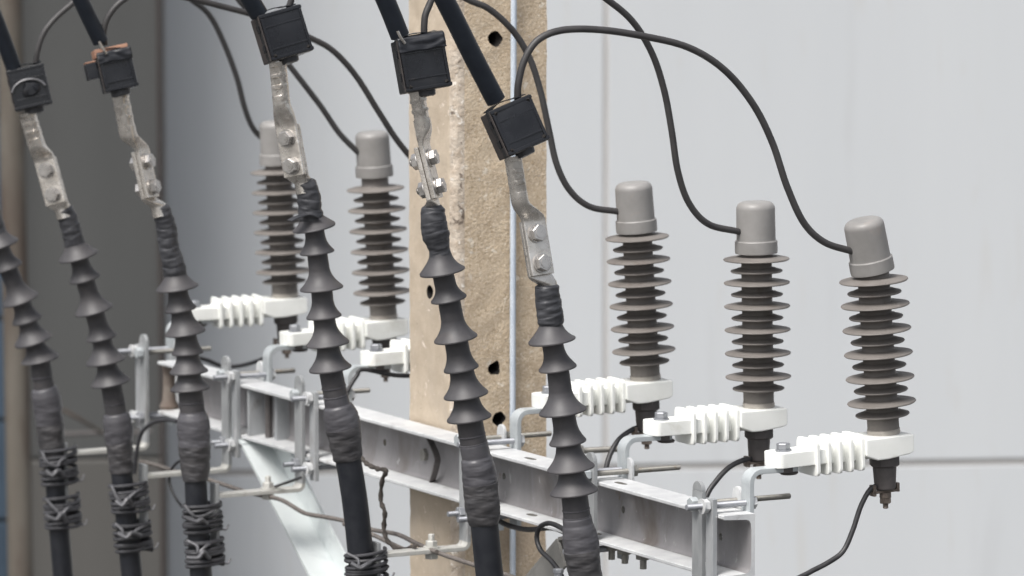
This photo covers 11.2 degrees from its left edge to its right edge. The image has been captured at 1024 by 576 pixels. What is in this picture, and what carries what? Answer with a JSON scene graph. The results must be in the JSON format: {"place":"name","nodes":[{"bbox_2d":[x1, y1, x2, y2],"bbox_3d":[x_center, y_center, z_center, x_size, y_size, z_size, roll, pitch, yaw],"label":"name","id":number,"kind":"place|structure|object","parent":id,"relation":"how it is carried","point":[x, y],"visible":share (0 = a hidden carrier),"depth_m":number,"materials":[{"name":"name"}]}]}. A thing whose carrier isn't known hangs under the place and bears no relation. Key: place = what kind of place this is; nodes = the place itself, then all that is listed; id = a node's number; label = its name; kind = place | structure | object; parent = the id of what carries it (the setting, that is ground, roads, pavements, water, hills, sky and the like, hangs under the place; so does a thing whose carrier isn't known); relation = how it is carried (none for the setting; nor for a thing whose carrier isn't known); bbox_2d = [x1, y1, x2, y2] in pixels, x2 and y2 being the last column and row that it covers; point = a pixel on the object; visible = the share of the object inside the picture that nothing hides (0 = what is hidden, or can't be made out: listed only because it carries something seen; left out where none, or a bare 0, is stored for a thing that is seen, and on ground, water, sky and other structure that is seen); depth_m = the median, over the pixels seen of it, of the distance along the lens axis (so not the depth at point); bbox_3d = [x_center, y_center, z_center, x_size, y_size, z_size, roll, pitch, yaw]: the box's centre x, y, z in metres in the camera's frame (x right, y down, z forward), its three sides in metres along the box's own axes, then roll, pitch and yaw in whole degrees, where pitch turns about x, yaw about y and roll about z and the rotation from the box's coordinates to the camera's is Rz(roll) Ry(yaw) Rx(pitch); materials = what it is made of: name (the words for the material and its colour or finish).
{"place":"outdoors","nodes":[
{"label":"outdoors","id":0,"kind":"place"},
{"bbox_2d":[0,0,166,575],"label":"side building","id":1,"kind":"structure","parent":0,"point":[89,148],"depth_m":13.44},
{"bbox_2d":[0,190,7,575],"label":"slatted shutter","id":2,"kind":"object","parent":1,"relation":"attached to","point":[3,544],"visible":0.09,"depth_m":13.42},
{"bbox_2d":[62,408,103,433],"bbox_3d":[-1.064,0.332,12.915,0.110,0.072,0.029,-3,7,-24],"label":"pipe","id":3,"kind":"object","parent":1,"relation":"attached to","point":[85,422],"visible":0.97,"depth_m":12.90,"materials":[{"name":"grey metal"}]},
{"bbox_2d":[64,430,151,435],"bbox_3d":[-1.020,0.363,13.000,0.240,0.017,0.012,0,6,0],"label":"pipe","id":4,"kind":"object","parent":1,"relation":"attached to","point":[81,433],"visible":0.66,"depth_m":13.00,"materials":[{"name":"grey metal"}]},
{"label":"ground","id":5,"kind":"structure","parent":0,"visible":0},
{"bbox_2d":[0,0,33,575],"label":"post","id":6,"kind":"object","parent":5,"relation":"on","point":[17,386],"visible":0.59,"depth_m":12.57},
{"bbox_2d":[409,0,546,575],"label":"utility pole","id":7,"kind":"object","parent":5,"relation":"on","point":[474,200],"visible":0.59,"depth_m":8.15,"materials":[{"name":"beige concrete"}]},
{"bbox_2d":[158,360,754,575],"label":"steel crossarm","id":8,"kind":"object","parent":7,"relation":"attached to","point":[643,522],"visible":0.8,"depth_m":7.93,"materials":[{"name":"metal"}]},
{"bbox_2d":[64,334,210,502],"bbox_3d":[-0.652,0.227,9.036,0.283,0.294,0.028,-3,7,-28],"label":"cable support","id":9,"kind":"object","parent":8,"relation":"attached to","point":[142,352],"visible":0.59,"depth_m":9.03,"materials":[{"name":"metal"}]},
{"bbox_2d":[0,210,72,575],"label":"cable termination","id":10,"kind":"object","parent":9,"relation":"attached to","point":[34,336],"visible":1,"depth_m":8.93,"materials":[{"name":"grey plastic"}]},
{"bbox_2d":[38,444,84,486],"bbox_3d":[-0.784,0.306,8.974,0.057,0.069,0.082,6,9,41],"label":"tie wire","id":11,"kind":"object","parent":10,"relation":"attached to","point":[70,474],"visible":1,"depth_m":8.96,"materials":[{"name":"grey metal"}]},
{"bbox_2d":[42,491,87,529],"bbox_3d":[-0.782,0.385,8.982,0.057,0.063,0.087,6,8,41],"label":"tie wire","id":12,"kind":"object","parent":10,"relation":"attached to","point":[74,516],"visible":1,"depth_m":8.97,"materials":[{"name":"grey metal"}]},
{"bbox_2d":[118,320,212,427],"bbox_3d":[-0.607,0.149,9.079,0.176,0.184,0.024,-3,7,-27],"label":"strap clamp","id":13,"kind":"object","parent":9,"relation":"attached to","point":[169,345],"visible":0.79,"depth_m":9.06,"materials":[{"name":"metal"}]},
{"bbox_2d":[192,120,308,357],"bbox_3d":[-0.468,-0.081,9.112,0.237,0.421,0.098,-4,7,-19],"label":"surge arrester","id":14,"kind":"object","parent":13,"relation":"attached to","point":[284,305],"visible":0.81,"depth_m":9.11,"materials":[{"name":"ceramic"}]},
{"bbox_2d":[191,2,259,139],"bbox_3d":[-0.691,-0.389,8.957,0.630,0.325,0.019,-4,7,-30],"label":"jumper wire","id":15,"kind":"object","parent":14,"relation":"attached to","point":[221,37],"visible":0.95,"depth_m":9.07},
{"bbox_2d":[199,342,278,368],"bbox_3d":[-0.472,0.108,9.132,0.198,0.065,0.008,-3,7,-28],"label":"earth lead","id":16,"kind":"object","parent":14,"relation":"attached to","point":[217,364],"visible":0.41,"depth_m":9.12,"materials":[{"name":"black rubber"}]},
{"bbox_2d":[132,418,176,473],"bbox_3d":[-0.610,0.272,8.887,0.007,0.118,0.188,-3,7,-28],"label":"earth wire","id":17,"kind":"object","parent":8,"relation":"attached to","point":[147,426],"visible":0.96,"depth_m":8.93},
{"bbox_2d":[139,356,294,528],"bbox_3d":[-0.492,0.258,8.734,0.283,0.288,0.028,-3,7,-28],"label":"cable support","id":18,"kind":"object","parent":8,"relation":"attached to","point":[226,421],"visible":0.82,"depth_m":8.73,"materials":[{"name":"metal"}]},
{"bbox_2d":[58,205,142,575],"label":"cable termination","id":19,"kind":"object","parent":18,"relation":"attached to","point":[106,357],"visible":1,"depth_m":8.61,"materials":[{"name":"grey plastic"}]},
{"bbox_2d":[19,113,69,219],"bbox_3d":[-0.767,-0.200,8.538,0.035,0.180,0.076,-15,0,14],"label":"lug joint","id":20,"kind":"object","parent":19,"relation":"attached to","point":[49,177],"visible":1,"depth_m":8.54,"materials":[{"name":"grey metal"}]},
{"bbox_2d":[6,60,52,113],"bbox_3d":[-0.790,-0.326,8.510,0.065,0.086,0.058,-13,0,-5],"label":"clamp cover","id":21,"kind":"object","parent":20,"relation":"attached to","point":[29,88],"visible":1,"depth_m":8.48,"materials":[{"name":"black plastic"}]},
{"bbox_2d":[0,10,21,71],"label":"conductor cable","id":22,"kind":"object","parent":21,"relation":"attached to","point":[9,56],"visible":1,"depth_m":8.48,"materials":[{"name":"black rubber"}]},
{"bbox_2d":[108,480,155,513],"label":"tie wire","id":23,"kind":"object","parent":19,"relation":"attached to","point":[127,497],"visible":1,"depth_m":8.65,"materials":[{"name":"grey metal"}]},
{"bbox_2d":[112,518,158,553],"bbox_3d":[-0.636,0.415,8.674,0.058,0.057,0.083,6,9,41],"label":"tie wire","id":24,"kind":"object","parent":19,"relation":"attached to","point":[145,543],"visible":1,"depth_m":8.66,"materials":[{"name":"grey metal"}]},
{"bbox_2d":[168,460,181,507],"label":"loose wire","id":25,"kind":"object","parent":18,"relation":"attached to","point":[170,484],"visible":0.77,"depth_m":8.76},
{"bbox_2d":[139,460,514,575],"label":"earth wire","id":26,"kind":"object","parent":18,"relation":"attached to","point":[339,519],"visible":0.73,"depth_m":8.28,"materials":[{"name":"metal"}]},
{"bbox_2d":[213,344,308,457],"bbox_3d":[-0.420,0.189,8.727,0.176,0.184,0.024,-3,7,-28],"label":"strap clamp","id":27,"kind":"object","parent":8,"relation":"attached to","point":[233,378],"visible":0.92,"depth_m":8.70,"materials":[{"name":"metal"}]},
{"bbox_2d":[279,130,409,381],"bbox_3d":[-0.283,-0.047,8.773,0.236,0.429,0.098,-6,8,-27],"label":"surge arrester","id":28,"kind":"object","parent":27,"relation":"attached to","point":[383,324],"visible":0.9,"depth_m":8.77,"materials":[{"name":"ceramic"}]},
{"bbox_2d":[33,0,358,153],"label":"jumper wire","id":29,"kind":"object","parent":28,"relation":"attached to","point":[59,14],"visible":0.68,"depth_m":8.70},
{"bbox_2d":[231,437,347,575],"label":"steel brace","id":30,"kind":"object","parent":8,"relation":"attached to","point":[317,547],"visible":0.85,"depth_m":8.57,"materials":[{"name":"metal"}]},
{"bbox_2d":[210,375,369,547],"bbox_3d":[-0.359,0.283,8.482,0.283,0.282,0.028,-3,7,-28],"label":"cable support","id":31,"kind":"object","parent":8,"relation":"attached to","point":[266,490],"visible":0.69,"depth_m":8.47,"materials":[{"name":"metal"}]},
{"bbox_2d":[154,203,211,575],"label":"cable termination","id":32,"kind":"object","parent":31,"relation":"attached to","point":[189,368],"visible":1,"depth_m":8.36,"materials":[{"name":"grey plastic"}]},
{"bbox_2d":[111,95,165,218],"bbox_3d":[-0.597,-0.210,8.304,0.044,0.203,0.082,-12,0,28],"label":"lug joint","id":33,"kind":"object","parent":32,"relation":"attached to","point":[142,163],"visible":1,"depth_m":8.29,"materials":[{"name":"grey metal"}]},
{"bbox_2d":[84,43,138,97],"bbox_3d":[-0.639,-0.341,8.264,0.076,0.081,0.053,-13,0,-12],"label":"clamp cover","id":34,"kind":"object","parent":33,"relation":"attached to","point":[113,69],"visible":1,"depth_m":8.24,"materials":[{"name":"black plastic"}]},
{"bbox_2d":[72,0,107,45],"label":"conductor cable","id":35,"kind":"object","parent":34,"relation":"attached to","point":[90,20],"visible":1,"depth_m":8.23,"materials":[{"name":"black rubber"}]},
{"bbox_2d":[98,41,106,54],"bbox_3d":[-0.648,-0.380,8.234,0.014,0.022,0.012,0,6,0],"label":"bare strand","id":36,"kind":"object","parent":35,"relation":"attached to","point":[102,48],"visible":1,"depth_m":8.23,"materials":[{"name":"grey metal"}]},
{"bbox_2d":[181,500,228,534],"bbox_3d":[-0.506,0.372,8.411,0.056,0.053,0.087,6,9,41],"label":"tie wire","id":37,"kind":"object","parent":32,"relation":"attached to","point":[197,521],"visible":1,"depth_m":8.39,"materials":[{"name":"grey metal"}]},
{"bbox_2d":[184,536,230,568],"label":"tie wire","id":38,"kind":"object","parent":32,"relation":"attached to","point":[214,556],"visible":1,"depth_m":8.40,"materials":[{"name":"grey metal"}]},
{"bbox_2d":[273,476,301,487],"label":"loose wire","id":39,"kind":"object","parent":31,"relation":"attached to","point":[288,481],"visible":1,"depth_m":8.43,"materials":[{"name":"grey metal"}]},
{"bbox_2d":[290,364,390,480],"bbox_3d":[-0.280,0.219,8.460,0.176,0.184,0.024,-3,7,-28],"label":"strap clamp","id":40,"kind":"object","parent":8,"relation":"attached to","point":[312,467],"visible":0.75,"depth_m":8.44,"materials":[{"name":"metal"}]},
{"bbox_2d":[360,338,410,373],"bbox_3d":[-0.138,-0.011,8.510,0.238,0.417,0.098,-5,8,-27],"label":"surge arrester","id":41,"kind":"object","parent":40,"relation":"attached to","point":[396,355],"visible":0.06,"depth_m":8.47,"materials":[{"name":"plastic"}]},
{"bbox_2d":[102,0,408,158],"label":"jumper wire","id":42,"kind":"object","parent":41,"relation":"attached to","point":[340,57],"visible":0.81,"depth_m":8.40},
{"bbox_2d":[346,367,409,394],"bbox_3d":[-0.191,0.152,8.487,0.194,0.054,0.008,-3,7,-27],"label":"earth lead","id":43,"kind":"object","parent":41,"relation":"attached to","point":[371,370],"visible":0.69,"depth_m":8.46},
{"bbox_2d":[361,456,417,549],"bbox_3d":[-0.194,0.333,8.021,0.009,0.138,0.204,-3,7,-28],"label":"twisted cord","id":44,"kind":"object","parent":8,"relation":"hanging from","point":[385,470],"visible":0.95,"depth_m":8.03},
{"bbox_2d":[372,424,551,575],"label":"cable support","id":45,"kind":"object","parent":8,"relation":"attached to","point":[464,543],"visible":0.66,"depth_m":7.96,"materials":[{"name":"metal"}]},
{"bbox_2d":[287,178,374,575],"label":"cable termination","id":46,"kind":"object","parent":45,"relation":"attached to","point":[341,418],"visible":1,"depth_m":7.83,"materials":[{"name":"grey plastic"}]},
{"bbox_2d":[269,61,310,194],"bbox_3d":[-0.332,-0.238,7.769,0.045,0.198,0.062,-10,0,27],"label":"lug joint","id":47,"kind":"object","parent":46,"relation":"attached to","point":[291,150],"visible":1,"depth_m":7.76,"materials":[{"name":"grey metal"}]},
{"bbox_2d":[251,4,313,64],"bbox_3d":[-0.343,-0.376,7.745,0.070,0.088,0.058,-17,0,-18],"label":"clamp cover","id":48,"kind":"object","parent":47,"relation":"attached to","point":[282,35],"visible":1,"depth_m":7.72,"materials":[{"name":"black plastic"}]},
{"bbox_2d":[240,0,266,19],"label":"conductor cable","id":49,"kind":"object","parent":48,"relation":"attached to","point":[254,9],"visible":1,"depth_m":7.71,"materials":[{"name":"black rubber"}]},
{"bbox_2d":[344,546,394,575],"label":"tie wire","id":50,"kind":"object","parent":46,"relation":"attached to","point":[356,569],"visible":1,"depth_m":7.88,"materials":[{"name":"grey metal"}]},
{"bbox_2d":[342,522,438,553],"bbox_3d":[-0.190,0.392,8.063,0.007,0.020,0.324,-3,7,-28],"label":"earth wire","id":51,"kind":"object","parent":45,"relation":"attached to","point":[382,539],"visible":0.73,"depth_m":8.07,"materials":[{"name":"brown metal"}]},
{"bbox_2d":[457,407,541,525],"bbox_3d":[-0.005,0.277,7.941,0.176,0.184,0.024,-3,7,-27],"label":"strap clamp","id":52,"kind":"object","parent":8,"relation":"attached to","point":[516,440],"visible":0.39,"depth_m":7.93,"materials":[{"name":"metal"}]},
{"bbox_2d":[531,180,675,448],"bbox_3d":[0.140,0.047,7.989,0.236,0.417,0.098,-5,8,-25],"label":"surge arrester","id":53,"kind":"object","parent":52,"relation":"attached to","point":[644,388],"visible":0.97,"depth_m":7.99,"materials":[{"name":"ceramic"}]},
{"bbox_2d":[286,0,618,214],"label":"jumper wire","id":54,"kind":"object","parent":53,"relation":"attached to","point":[516,35],"visible":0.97,"depth_m":7.92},
{"bbox_2d":[604,425,637,467],"bbox_3d":[0.167,0.278,8.016,0.013,0.127,0.096,6,9,41],"label":"earth lead","id":55,"kind":"object","parent":53,"relation":"attached to","point":[627,432],"visible":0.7,"depth_m":8.00,"materials":[{"name":"black rubber"}]},
{"bbox_2d":[498,519,561,533],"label":"loose wire","id":56,"kind":"object","parent":8,"relation":"hanging from","point":[515,527],"visible":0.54,"depth_m":7.89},
{"bbox_2d":[526,536,566,575],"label":"steel brace","id":57,"kind":"object","parent":8,"relation":"attached to","point":[542,566],"visible":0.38,"depth_m":7.73,"materials":[{"name":"grey metal"}]},
{"bbox_2d":[562,434,671,559],"bbox_3d":[0.153,0.311,7.643,0.176,0.184,0.024,-3,7,-27],"label":"strap clamp","id":58,"kind":"object","parent":8,"relation":"attached to","point":[625,443],"visible":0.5,"depth_m":7.64,"materials":[{"name":"metal"}]},
{"bbox_2d":[643,200,790,478],"bbox_3d":[0.305,0.082,7.697,0.237,0.417,0.098,-4,7,-28],"label":"surge arrester","id":59,"kind":"object","parent":58,"relation":"attached to","point":[758,416],"visible":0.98,"depth_m":7.70,"materials":[{"name":"ceramic"}]},
{"bbox_2d":[421,0,740,234],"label":"jumper wire","id":60,"kind":"object","parent":59,"relation":"attached to","point":[636,26],"visible":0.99,"depth_m":7.61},
{"bbox_2d":[706,456,751,497],"bbox_3d":[0.315,0.326,7.715,0.124,0.146,0.013,-6,9,-43],"label":"earth lead","id":61,"kind":"object","parent":59,"relation":"attached to","point":[720,475],"visible":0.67,"depth_m":7.71,"materials":[{"name":"black rubber"}]},
{"bbox_2d":[585,452,680,551],"bbox_3d":[0.113,0.429,7.619,0.305,0.380,0.028,-3,7,-28],"label":"cable support","id":62,"kind":"object","parent":8,"relation":"attached to","point":[632,470],"visible":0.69,"depth_m":7.61,"materials":[{"name":"metal"}]},
{"bbox_2d":[420,205,503,575],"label":"cable termination","id":63,"kind":"object","parent":62,"relation":"attached to","point":[470,413],"visible":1,"depth_m":7.48,"materials":[{"name":"grey plastic"}]},
{"bbox_2d":[409,92,446,206],"bbox_3d":[-0.124,-0.193,7.425,0.055,0.185,0.049,-14,0,18],"label":"lug joint","id":64,"kind":"object","parent":63,"relation":"attached to","point":[432,186],"visible":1,"depth_m":7.42,"materials":[{"name":"grey metal"}]},
{"bbox_2d":[391,30,452,96],"bbox_3d":[-0.130,-0.318,7.406,0.071,0.094,0.055,-10,0,-15],"label":"clamp cover","id":65,"kind":"object","parent":64,"relation":"attached to","point":[421,64],"visible":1,"depth_m":7.38,"materials":[{"name":"black plastic"}]},
{"bbox_2d":[375,0,408,39],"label":"conductor cable","id":66,"kind":"object","parent":65,"relation":"attached to","point":[392,16],"visible":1,"depth_m":7.37,"materials":[{"name":"black rubber"}]},
{"bbox_2d":[396,31,405,43],"bbox_3d":[-0.157,-0.355,7.368,0.014,0.020,0.011,0,6,0],"label":"bare strand","id":67,"kind":"object","parent":66,"relation":"attached to","point":[401,38],"visible":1,"depth_m":7.37,"materials":[{"name":"grey metal"}]},
{"bbox_2d":[534,521,563,575],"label":"loop wire","id":68,"kind":"object","parent":62,"relation":"attached to","point":[558,570],"visible":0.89,"depth_m":7.67,"materials":[{"name":"metal"}]},
{"bbox_2d":[687,481,790,575],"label":"cable support","id":69,"kind":"object","parent":8,"relation":"attached to","point":[698,536],"visible":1,"depth_m":7.33,"materials":[{"name":"metal"}]},
{"bbox_2d":[528,284,602,575],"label":"cable termination","id":70,"kind":"object","parent":69,"relation":"attached to","point":[575,486],"visible":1,"depth_m":7.20,"materials":[{"name":"grey plastic"}]},
{"bbox_2d":[504,156,556,285],"bbox_3d":[0.027,-0.083,7.157,0.064,0.200,0.058,-9,0,-28],"label":"lug joint","id":71,"kind":"object","parent":70,"relation":"attached to","point":[536,247],"visible":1,"depth_m":7.15,"materials":[{"name":"grey metal"}]},
{"bbox_2d":[481,94,549,160],"bbox_3d":[0.003,-0.219,7.128,0.067,0.084,0.054,-24,0,-19],"label":"clamp cover","id":72,"kind":"object","parent":71,"relation":"attached to","point":[516,127],"visible":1,"depth_m":7.11,"materials":[{"name":"black plastic"}]},
{"bbox_2d":[434,0,504,105],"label":"conductor cable","id":73,"kind":"object","parent":72,"relation":"attached to","point":[475,61],"visible":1,"depth_m":7.08,"materials":[{"name":"black rubber"}]},
{"bbox_2d":[685,466,797,575],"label":"strap clamp","id":74,"kind":"object","parent":8,"relation":"attached to","point":[747,502],"visible":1,"depth_m":7.30,"materials":[{"name":"metal"}]},
{"bbox_2d":[764,215,915,508],"bbox_3d":[0.464,0.113,7.374,0.236,0.422,0.098,-6,8,-27],"label":"surge arrester","id":75,"kind":"object","parent":74,"relation":"attached to","point":[883,443],"visible":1,"depth_m":7.37,"materials":[{"name":"grey ceramic"}]},
{"bbox_2d":[514,25,852,254],"bbox_3d":[0.244,-0.202,7.239,0.528,0.336,0.016,-3,7,-24],"label":"jumper wire","id":76,"kind":"object","parent":75,"relation":"attached to","point":[747,96],"visible":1,"depth_m":7.24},
{"bbox_2d":[797,484,877,575],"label":"earth lead","id":77,"kind":"object","parent":75,"relation":"attached to","point":[842,551],"visible":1,"depth_m":7.40,"materials":[{"name":"black rubber"}]},
{"bbox_2d":[510,0,516,575],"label":"conduit","id":78,"kind":"object","parent":7,"relation":"attached to","point":[513,66],"visible":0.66,"depth_m":8.14,"materials":[{"name":"grey metal"}]},
{"bbox_2d":[581,445,617,453],"bbox_3d":[0.125,0.255,8.195,0.095,0.021,0.022,-3,7,-28],"label":"pole bolt","id":79,"kind":"object","parent":7,"relation":"attached to","point":[602,449],"visible":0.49,"depth_m":8.20,"materials":[{"name":"metal"}]},
{"bbox_2d":[162,0,1023,575],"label":"building wall","id":80,"kind":"structure","parent":5,"relation":"on","point":[902,120],"depth_m":14.00,"materials":[{"name":"white paint"}]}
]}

